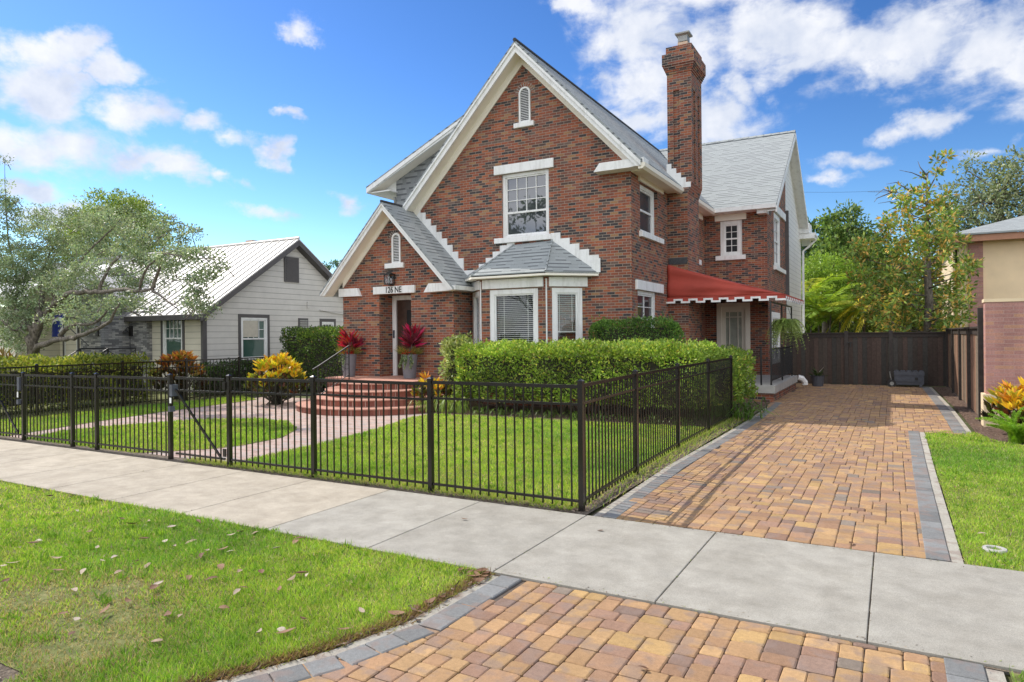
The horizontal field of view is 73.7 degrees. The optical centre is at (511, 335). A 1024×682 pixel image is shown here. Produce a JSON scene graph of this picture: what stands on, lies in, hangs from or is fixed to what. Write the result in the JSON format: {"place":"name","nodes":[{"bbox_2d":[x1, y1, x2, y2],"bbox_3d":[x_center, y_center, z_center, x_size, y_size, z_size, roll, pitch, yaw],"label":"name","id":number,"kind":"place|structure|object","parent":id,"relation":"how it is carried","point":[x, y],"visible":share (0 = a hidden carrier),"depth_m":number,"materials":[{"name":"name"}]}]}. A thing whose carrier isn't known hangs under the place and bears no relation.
{"place":"outdoors","nodes":[
{"label":"outdoors","id":0,"kind":"place"},
{"bbox_2d":[1,395,255,435],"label":"side grass","id":1,"kind":"structure","parent":0,"point":[175,404],"depth_m":16.02,"materials":[{"name":"green plant"}]},
{"bbox_2d":[1,386,321,418],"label":"neighbour bed","id":2,"kind":"object","parent":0,"point":[158,398],"depth_m":19.05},
{"bbox_2d":[0,346,29,359],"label":"croton","id":3,"kind":"object","parent":2,"relation":"on","point":[2,351],"visible":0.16,"depth_m":18.75,"materials":[{"name":"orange plant"}]},
{"bbox_2d":[0,350,158,413],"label":"hedge","id":4,"kind":"object","parent":2,"relation":"on","point":[24,360],"visible":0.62,"depth_m":17.77,"materials":[{"name":"green plant"}]},
{"bbox_2d":[0,155,234,369],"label":"oak tree","id":5,"kind":"object","parent":2,"relation":"on","point":[48,262],"visible":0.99,"depth_m":19.77,"materials":[{"name":"green plant"}]},
{"bbox_2d":[0,237,342,393],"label":"grey cottage","id":6,"kind":"structure","parent":2,"relation":"on","point":[269,291],"depth_m":24.10,"materials":[{"name":"white wood"}]},
{"bbox_2d":[52,313,88,345],"bbox_3d":[-13.948,-0.219,21.484,2.121,1.108,0.119,-1,0,29],"label":"flag","id":7,"kind":"object","parent":6,"relation":"attached to","point":[55,329],"visible":0.57,"depth_m":21.80,"materials":[{"name":"blue fabric"}]},
{"bbox_2d":[63,317,79,355],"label":"window","id":8,"kind":"structure","parent":6,"relation":"in","point":[71,318],"depth_m":24.99,"materials":[{"name":"white paint"}]},
{"bbox_2d":[160,320,184,360],"bbox_3d":[-11.372,0.085,22.953,1.240,1.690,0.110,-1,0,29],"label":"window","id":9,"kind":"structure","parent":6,"relation":"in","point":[172,331],"depth_m":23.02,"materials":[{"name":"glass"}]},
{"bbox_2d":[238,314,269,361],"bbox_3d":[-9.043,0.103,23.900,0.110,1.670,1.330,-1,0,29],"label":"window","id":10,"kind":"structure","parent":6,"relation":"in","point":[253,329],"depth_m":23.89,"materials":[{"name":"white glass"}]},
{"bbox_2d":[320,319,335,335],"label":"window","id":11,"kind":"structure","parent":6,"relation":"in","point":[326,322],"depth_m":27.01,"materials":[{"name":"white paint"}]},
{"bbox_2d":[149,350,208,399],"bbox_3d":[-9.881,1.165,20.291,1.585,1.496,1.664,-1,0,29],"label":"croton","id":12,"kind":"object","parent":2,"relation":"on","point":[180,355],"visible":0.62,"depth_m":20.05,"materials":[{"name":"orange plant"}]},
{"bbox_2d":[190,358,289,394],"bbox_3d":[-8.520,1.293,23.186,1.405,1.204,5.236,-1,0,29],"label":"hedge","id":13,"kind":"object","parent":2,"relation":"on","point":[234,373],"visible":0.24,"depth_m":21.69,"materials":[{"name":"green plant"}]},
{"bbox_2d":[26,417,296,452],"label":"oval grass","id":14,"kind":"structure","parent":0,"point":[224,433],"depth_m":12.66,"materials":[{"name":"green plant"}]},
{"bbox_2d":[10,397,426,462],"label":"walkway","id":15,"kind":"structure","parent":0,"point":[323,426],"depth_m":14.52,"materials":[{"name":"grey concrete"}]},
{"bbox_2d":[241,352,309,404],"bbox_3d":[-6.321,1.149,18.375,1.762,1.459,1.808,-1,0,29],"label":"croton","id":16,"kind":"object","parent":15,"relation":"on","point":[291,367],"visible":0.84,"depth_m":18.11,"materials":[{"name":"yellow plant"}]},
{"bbox_2d":[407,397,439,412],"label":"lily plant","id":17,"kind":"object","parent":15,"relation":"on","point":[425,402],"visible":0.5,"depth_m":15.84,"materials":[{"name":"green plant"}]},
{"bbox_2d":[0,479,482,681],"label":"verge grass","id":18,"kind":"structure","parent":0,"point":[197,548],"depth_m":4.94,"materials":[{"name":"green plant"}]},
{"bbox_2d":[99,604,109,613],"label":"fallen leaf","id":19,"kind":"object","parent":18,"relation":"on","point":[105,608],"visible":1,"depth_m":4.41,"materials":[{"name":"beige plant"}]},
{"bbox_2d":[149,584,157,589],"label":"fallen leaf","id":20,"kind":"object","parent":18,"relation":"on","point":[153,586],"visible":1,"depth_m":4.80,"materials":[{"name":"brown plant"}]},
{"bbox_2d":[217,563,223,569],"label":"fallen leaf","id":21,"kind":"object","parent":18,"relation":"on","point":[221,566],"visible":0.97,"depth_m":5.23,"materials":[{"name":"beige plant"}]},
{"bbox_2d":[277,627,294,632],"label":"fallen leaf","id":22,"kind":"object","parent":18,"relation":"on","point":[287,630],"visible":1,"depth_m":4.06,"materials":[{"name":"beige plant"}]},
{"bbox_2d":[388,610,404,614],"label":"fallen leaf","id":23,"kind":"object","parent":18,"relation":"on","point":[397,612],"visible":1,"depth_m":4.36,"materials":[{"name":"beige plant"}]},
{"bbox_2d":[425,597,435,602],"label":"fallen leaf","id":24,"kind":"object","parent":18,"relation":"on","point":[431,599],"visible":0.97,"depth_m":4.56,"materials":[{"name":"brown plant"}]},
{"bbox_2d":[0,404,767,514],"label":"dirt strip","id":25,"kind":"object","parent":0,"point":[164,458],"visible":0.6,"depth_m":8.90,"materials":[{"name":"brown soil"}]},
{"bbox_2d":[0,374,20,437],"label":"garden gate","id":26,"kind":"structure","parent":25,"relation":"on","point":[18,385],"depth_m":12.36,"materials":[{"name":"brown metal"}]},
{"bbox_2d":[21,371,173,458],"bbox_3d":[-6.873,1.224,11.133,4.206,1.285,0.066,-1,0,29],"label":"picket fence","id":27,"kind":"object","parent":25,"relation":"on","point":[96,433],"visible":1,"depth_m":11.03,"materials":[{"name":"brown metal"}]},
{"bbox_2d":[168,377,226,462],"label":"garden gate","id":28,"kind":"structure","parent":25,"relation":"on","point":[173,389],"depth_m":9.80,"materials":[{"name":"brown metal"}]},
{"bbox_2d":[226,374,584,511],"bbox_3d":[-1.613,1.140,8.206,5.366,1.352,0.066,-1,0,29],"label":"picket fence","id":29,"kind":"object","parent":25,"relation":"on","point":[430,398],"visible":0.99,"depth_m":7.93,"materials":[{"name":"brown metal"}]},
{"bbox_2d":[165,417,744,681],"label":"edge grass","id":30,"kind":"structure","parent":25,"relation":"on","point":[314,649],"depth_m":6.98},
{"bbox_2d":[584,355,732,504],"bbox_3d":[2.593,1.099,10.546,0.122,1.352,8.125,-1,0,28],"label":"picket fence","id":31,"kind":"object","parent":25,"relation":"on","point":[671,395],"visible":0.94,"depth_m":9.27,"materials":[{"name":"brown metal"}]},
{"bbox_2d":[236,413,703,505],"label":"front grass","id":32,"kind":"structure","parent":0,"point":[537,452],"depth_m":10.31,"materials":[{"name":"green plant"}]},
{"bbox_2d":[2,383,1020,681],"bbox_3d":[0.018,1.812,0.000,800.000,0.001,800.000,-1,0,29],"label":"ground","id":33,"kind":"structure","parent":0,"point":[1008,677],"depth_m":9.21,"materials":[{"name":"soil"}]},
{"bbox_2d":[0,663,21,681],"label":"kerb dirt","id":34,"kind":"structure","parent":33,"relation":"on","point":[6,672],"depth_m":3.69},
{"bbox_2d":[45,187,181,261],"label":"oak tree","id":35,"kind":"object","parent":33,"relation":"on","point":[139,204],"visible":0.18,"depth_m":53.87,"materials":[{"name":"green plant"}]},
{"bbox_2d":[0,356,324,416],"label":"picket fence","id":36,"kind":"object","parent":33,"relation":"on","point":[122,363],"visible":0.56,"depth_m":17.86,"materials":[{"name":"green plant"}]},
{"bbox_2d":[279,325,342,391],"bbox_3d":[-6.100,0.743,22.912,3.349,2.258,2.120,-1,0,29],"label":"hedge","id":37,"kind":"object","parent":33,"relation":"on","point":[310,348],"visible":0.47,"depth_m":22.28,"materials":[{"name":"green plant"}]},
{"bbox_2d":[322,259,340,270],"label":"slender tree","id":38,"kind":"object","parent":33,"relation":"on","point":[335,263],"visible":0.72,"depth_m":58.89,"materials":[{"name":"green plant"}]},
{"bbox_2d":[205,575,496,681],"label":"verge dirt edge","id":39,"kind":"object","parent":33,"relation":"on","point":[407,620],"visible":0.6,"depth_m":4.08,"materials":[{"name":"brown soil"}]},
{"bbox_2d":[473,577,483,581],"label":"fallen leaf","id":40,"kind":"object","parent":39,"relation":"on","point":[478,579],"visible":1,"depth_m":4.94,"materials":[{"name":"brown plant"}]},
{"bbox_2d":[295,30,817,415],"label":"brick house","id":41,"kind":"structure","parent":33,"relation":"on","point":[531,194],"depth_m":18.61,"materials":[{"name":"red brick"}]},
{"bbox_2d":[336,328,366,376],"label":"potted plant","id":42,"kind":"object","parent":41,"relation":"on","point":[352,342],"visible":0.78,"depth_m":19.19,"materials":[{"name":"red plant"}]},
{"bbox_2d":[392,295,411,375],"bbox_3d":[-2.954,0.014,19.480,1.110,2.310,0.132,-1,0,29],"label":"front door","id":43,"kind":"structure","parent":41,"relation":"in","point":[401,305],"depth_m":19.67,"materials":[{"name":"white paint"}]},
{"bbox_2d":[393,323,427,378],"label":"potted plant","id":44,"kind":"object","parent":41,"relation":"on","point":[408,362],"visible":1,"depth_m":18.13,"materials":[{"name":"red plant"}]},
{"bbox_2d":[472,281,503,343],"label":"window","id":45,"kind":"structure","parent":41,"relation":"in","point":[476,298],"depth_m":18.41,"materials":[{"name":"white paint"}]},
{"bbox_2d":[482,277,543,353],"bbox_3d":[0.168,-0.364,17.652,1.770,2.156,0.705,-1,0,29],"label":"window","id":46,"kind":"structure","parent":41,"relation":"in","point":[520,306],"depth_m":17.65,"materials":[{"name":"white paint"}]},
{"bbox_2d":[494,158,553,243],"bbox_3d":[0.326,-3.508,18.031,1.770,2.090,0.240,-1,0,29],"label":"window","id":47,"kind":"structure","parent":41,"relation":"in","point":[525,194],"depth_m":18.06,"materials":[{"name":"white paint"}]},
{"bbox_2d":[549,277,587,341],"bbox_3d":[1.416,-0.384,17.125,1.059,2.140,0.225,-1,0,-14],"label":"window","id":48,"kind":"structure","parent":41,"relation":"in","point":[553,281],"depth_m":17.05,"materials":[{"name":"white paint"}]},
{"bbox_2d":[635,279,663,327],"bbox_3d":[3.532,-0.554,17.756,0.210,1.640,2.210,-1,0,29],"label":"window","id":49,"kind":"structure","parent":41,"relation":"in","point":[646,300],"depth_m":17.74,"materials":[{"name":"white paint"}]},
{"bbox_2d":[639,185,663,244],"bbox_3d":[3.577,-3.165,17.894,0.280,1.380,1.860,-1,0,29],"label":"window","id":50,"kind":"structure","parent":41,"relation":"in","point":[646,231],"depth_m":18.02,"materials":[{"name":"white paint"}]},
{"bbox_2d":[715,213,745,260],"bbox_3d":[7.254,-3.276,22.640,1.010,1.570,0.210,-1,0,29],"label":"window","id":51,"kind":"structure","parent":41,"relation":"in","point":[730,231],"depth_m":22.65,"materials":[{"name":"white paint"}]},
{"bbox_2d":[716,302,749,373],"bbox_3d":[7.339,0.104,22.611,1.070,2.350,0.110,-1,0,29],"label":"side door","id":52,"kind":"structure","parent":41,"relation":"in","point":[733,319],"depth_m":22.63,"materials":[{"name":"beige paint"}]},
{"bbox_2d":[772,312,779,361],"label":"window","id":53,"kind":"structure","parent":41,"relation":"in","point":[775,315],"depth_m":23.63,"materials":[{"name":"white paint"}]},
{"bbox_2d":[774,206,785,274],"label":"window","id":54,"kind":"structure","parent":41,"relation":"in","point":[779,214],"depth_m":24.35,"materials":[{"name":"white paint"}]},
{"bbox_2d":[765,298,809,353],"bbox_3d":[7.223,-0.236,17.968,1.062,1.627,1.128,-1,0,29],"label":"hanging fern","id":55,"kind":"object","parent":41,"relation":"hanging from","point":[788,325],"visible":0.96,"depth_m":17.77,"materials":[{"name":"green plant"}]},
{"bbox_2d":[434,401,767,428],"bbox_3d":[2.090,1.760,16.729,7.150,0.001,5.750,-1,0,29],"label":"planting bed","id":56,"kind":"object","parent":33,"relation":"on","point":[493,406],"visible":0.25,"depth_m":15.73,"materials":[{"name":"green plant"}]},
{"bbox_2d":[409,371,451,402],"bbox_3d":[-1.935,1.343,16.480,0.989,0.983,1.033,-1,0,29],"label":"croton","id":57,"kind":"object","parent":56,"relation":"on","point":[418,390],"visible":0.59,"depth_m":16.32,"materials":[{"name":"yellow plant"}]},
{"bbox_2d":[434,395,455,413],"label":"lily plant","id":58,"kind":"object","parent":56,"relation":"on","point":[442,407],"visible":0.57,"depth_m":15.74,"materials":[{"name":"green plant"}]},
{"bbox_2d":[434,331,478,407],"bbox_3d":[-1.233,0.848,16.794,1.341,1.933,1.314,-1,0,-22],"label":"shrub","id":59,"kind":"object","parent":56,"relation":"on","point":[447,350],"visible":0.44,"depth_m":16.64,"materials":[{"name":"green plant"}]},
{"bbox_2d":[434,396,480,413],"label":"lily plant","id":60,"kind":"object","parent":56,"relation":"on","point":[458,406],"visible":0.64,"depth_m":15.69,"materials":[{"name":"green plant"}]},
{"bbox_2d":[472,406,491,414],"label":"border plant","id":61,"kind":"object","parent":56,"relation":"on","point":[481,412],"visible":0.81,"depth_m":15.49,"materials":[{"name":"green plant"}]},
{"bbox_2d":[482,406,512,415],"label":"border plant","id":62,"kind":"object","parent":56,"relation":"on","point":[500,412],"visible":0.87,"depth_m":15.23,"materials":[{"name":"green plant"}]},
{"bbox_2d":[510,408,539,417],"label":"border plant","id":63,"kind":"object","parent":56,"relation":"on","point":[520,413],"visible":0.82,"depth_m":14.75,"materials":[{"name":"green plant"}]},
{"bbox_2d":[526,409,564,417],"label":"border plant","id":64,"kind":"object","parent":56,"relation":"on","point":[549,414],"visible":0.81,"depth_m":14.66,"materials":[{"name":"green plant"}]},
{"bbox_2d":[562,410,586,419],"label":"border plant","id":65,"kind":"object","parent":56,"relation":"on","point":[575,417],"visible":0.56,"depth_m":14.32,"materials":[{"name":"green plant"}]},
{"bbox_2d":[452,336,724,423],"bbox_3d":[1.494,0.902,15.243,6.328,1.784,1.985,-1,0,29],"label":"hedge","id":66,"kind":"object","parent":56,"relation":"on","point":[566,361],"visible":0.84,"depth_m":14.70,"materials":[{"name":"green plant"}]},
{"bbox_2d":[586,411,610,420],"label":"border plant","id":67,"kind":"object","parent":56,"relation":"on","point":[597,416],"visible":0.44,"depth_m":14.13,"materials":[{"name":"green plant"}]},
{"bbox_2d":[606,414,639,421],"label":"border plant","id":68,"kind":"object","parent":56,"relation":"on","point":[624,417],"visible":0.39,"depth_m":13.88,"materials":[{"name":"green plant"}]},
{"bbox_2d":[588,311,685,411],"bbox_3d":[2.938,0.609,15.939,2.489,2.337,1.061,-1,0,29],"label":"hedge","id":69,"kind":"object","parent":56,"relation":"on","point":[606,332],"visible":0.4,"depth_m":15.73,"materials":[{"name":"green plant"}]},
{"bbox_2d":[631,415,660,423],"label":"border plant","id":70,"kind":"object","parent":56,"relation":"on","point":[651,420],"visible":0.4,"depth_m":13.54,"materials":[{"name":"green plant"}]},
{"bbox_2d":[680,344,758,413],"bbox_3d":[4.782,0.964,15.914,1.624,1.596,3.094,-1,0,29],"label":"hedge","id":71,"kind":"object","parent":56,"relation":"on","point":[741,377],"visible":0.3,"depth_m":15.43,"materials":[{"name":"green plant"}]},
{"bbox_2d":[682,392,778,421],"bbox_3d":[4.679,1.470,14.168,2.099,0.570,2.141,-1,0,29],"label":"lily plant","id":72,"kind":"object","parent":56,"relation":"on","point":[737,412],"visible":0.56,"depth_m":14.06,"materials":[{"name":"green plant"}]},
{"bbox_2d":[801,216,832,290],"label":"broadleaf tree","id":73,"kind":"object","parent":33,"relation":"on","point":[812,224],"visible":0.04,"depth_m":41.78,"materials":[{"name":"green plant"}]},
{"bbox_2d":[801,273,867,332],"bbox_3d":[14.755,-0.668,34.075,5.361,4.659,5.513,-1,0,29],"label":"areca palm","id":74,"kind":"object","parent":33,"relation":"on","point":[827,300],"visible":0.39,"depth_m":33.22,"materials":[{"name":"green plant"}]},
{"bbox_2d":[801,294,874,332],"bbox_3d":[15.717,-0.261,33.261,5.223,3.826,4.834,-1,0,-31],"label":"areca palm","id":75,"kind":"object","parent":33,"relation":"on","point":[838,308],"visible":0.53,"depth_m":32.59,"materials":[{"name":"green plant"}]},
{"bbox_2d":[801,250,876,332],"bbox_3d":[17.252,-1.542,37.231,4.801,6.350,4.121,-1,0,29],"label":"broadleaf tree","id":76,"kind":"object","parent":33,"relation":"on","point":[818,269],"visible":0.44,"depth_m":36.62,"materials":[{"name":"green plant"}]},
{"bbox_2d":[801,302,911,332],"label":"shrub thicket","id":77,"kind":"object","parent":33,"relation":"on","point":[815,330],"visible":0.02,"depth_m":40.16,"materials":[{"name":"green plant"}]},
{"bbox_2d":[801,199,921,330],"bbox_3d":[20.229,-3.175,39.014,6.836,9.580,4.921,-1,0,29],"label":"broadleaf tree","id":78,"kind":"object","parent":33,"relation":"on","point":[839,238],"visible":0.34,"depth_m":39.02,"materials":[{"name":"green plant"}]},
{"bbox_2d":[825,300,916,332],"bbox_3d":[16.896,-0.020,32.097,3.464,3.324,4.227,-1,0,-44],"label":"foxtail palm","id":79,"kind":"object","parent":33,"relation":"on","point":[845,321],"visible":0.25,"depth_m":31.76,"materials":[{"name":"green plant"}]},
{"bbox_2d":[853,293,923,337],"bbox_3d":[17.040,-0.181,30.664,3.191,3.639,3.046,-1,0,29],"label":"foxtail palm","id":80,"kind":"object","parent":33,"relation":"on","point":[881,311],"visible":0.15,"depth_m":30.71,"materials":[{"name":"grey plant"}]},
{"bbox_2d":[841,265,939,331],"bbox_3d":[19.883,-1.053,34.864,6.701,5.320,4.838,-1,0,8],"label":"broadleaf tree","id":81,"kind":"object","parent":33,"relation":"on","point":[866,328],"visible":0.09,"depth_m":34.46,"materials":[{"name":"green plant"}]},
{"bbox_2d":[841,148,984,331],"bbox_3d":[14.292,-2.431,24.564,4.554,8.345,4.045,-1,0,29],"label":"magnolia tree","id":82,"kind":"object","parent":33,"relation":"on","point":[929,274],"visible":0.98,"depth_m":24.02,"materials":[{"name":"green plant"}]},
{"bbox_2d":[893,332,945,385],"bbox_3d":[13.228,0.764,22.169,1.500,1.755,0.140,-1,0,29],"label":"wooden fence","id":83,"kind":"object","parent":33,"relation":"on","point":[925,352],"visible":0.96,"depth_m":22.11,"materials":[{"name":"brown wood"}]},
{"bbox_2d":[904,144,1023,253],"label":"oak tree","id":84,"kind":"object","parent":33,"relation":"on","point":[1001,197],"visible":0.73,"depth_m":42.37,"materials":[{"name":"green plant"}]},
{"bbox_2d":[934,387,1023,444],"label":"side bed","id":85,"kind":"object","parent":33,"relation":"on","point":[981,429],"visible":0.5,"depth_m":13.88,"materials":[{"name":"grey gravel"}]},
{"bbox_2d":[945,308,983,420],"bbox_3d":[11.588,0.563,17.570,0.190,2.250,9.570,-1,0,29],"label":"wooden fence","id":86,"kind":"object","parent":85,"relation":"on","point":[965,364],"visible":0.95,"depth_m":15.54,"materials":[{"name":"brown wood"}]},
{"bbox_2d":[975,407,1023,443],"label":"foxtail fern","id":87,"kind":"object","parent":85,"relation":"on","point":[1013,429],"visible":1,"depth_m":10.90,"materials":[{"name":"green plant"}]},
{"bbox_2d":[979,376,1023,425],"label":"croton","id":88,"kind":"object","parent":85,"relation":"on","point":[1009,399],"visible":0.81,"depth_m":11.43,"materials":[{"name":"yellow plant"}]},
{"bbox_2d":[981,298,1023,426],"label":"brick garden wall","id":89,"kind":"structure","parent":33,"relation":"on","point":[1003,325],"depth_m":12.59,"materials":[{"name":"pink brick"}]},
{"bbox_2d":[0,439,1023,674],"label":"sidewalk","id":90,"kind":"structure","parent":0,"point":[943,609],"depth_m":5.48,"materials":[{"name":"concrete"}]},
{"bbox_2d":[9,450,1001,668],"bbox_3d":[-2.402,1.783,7.397,12.578,0.036,1.951,-1,0,29],"label":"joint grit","id":91,"kind":"object","parent":90,"relation":"on","point":[526,551],"visible":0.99,"depth_m":5.60,"materials":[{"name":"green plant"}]},
{"bbox_2d":[0,0,1023,306],"label":"sky","id":92,"kind":"structure","parent":0,"point":[259,120],"materials":[{"name":"blue"}]},
{"bbox_2d":[182,386,1022,646],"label":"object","id":93,"kind":"object","parent":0,"point":[412,608],"visible":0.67,"depth_m":8.26,"materials":[{"name":"brown wood"}]},
{"bbox_2d":[215,575,1006,681],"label":"driveway apron","id":94,"kind":"object","parent":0,"point":[471,619],"visible":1,"depth_m":3.84,"materials":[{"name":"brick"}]},
{"bbox_2d":[592,383,970,563],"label":"driveway","id":95,"kind":"structure","parent":0,"point":[756,472],"depth_m":8.24,"materials":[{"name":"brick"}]},
{"bbox_2d":[807,367,827,386],"bbox_3d":[10.032,1.356,22.408,0.773,0.694,0.598,-1,0,29],"label":"flower pot","id":96,"kind":"object","parent":95,"relation":"on","point":[817,379],"visible":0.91,"depth_m":22.32,"materials":[{"name":"black plastic"}]},
{"bbox_2d":[887,370,923,387],"bbox_3d":[12.636,1.405,21.927,1.030,0.545,0.485,-1,0,29],"label":"storage cart","id":97,"kind":"object","parent":95,"relation":"on","point":[908,377],"visible":0.99,"depth_m":21.74,"materials":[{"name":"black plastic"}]},
{"bbox_2d":[784,330,892,384],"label":"wooden gate","id":98,"kind":"structure","parent":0,"point":[848,358],"depth_m":23.18,"materials":[{"name":"brown wood"}]},
{"bbox_2d":[908,287,947,328],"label":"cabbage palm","id":99,"kind":"object","parent":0,"point":[934,289],"visible":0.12,"depth_m":28.86,"materials":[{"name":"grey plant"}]},
{"bbox_2d":[924,430,1023,571],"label":"grass","id":100,"kind":"structure","parent":0,"point":[979,462],"depth_m":7.58,"materials":[{"name":"green plant"}]},
{"bbox_2d":[981,545,1007,554],"bbox_3d":[3.906,1.751,5.526,0.180,0.063,0.180,-1,0,29],"label":"valve ring","id":101,"kind":"object","parent":100,"relation":"on","point":[986,548],"visible":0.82,"depth_m":5.51,"materials":[{"name":"plastic"}]},
{"bbox_2d":[933,215,1023,326],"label":"tan building","id":102,"kind":"structure","parent":0,"point":[999,246],"depth_m":25.43,"materials":[{"name":"paint"}]},
{"bbox_2d":[1009,664,1023,681],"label":"grass","id":103,"kind":"structure","parent":0,"point":[1017,679],"depth_m":3.52,"materials":[{"name":"green plant"}]}
]}

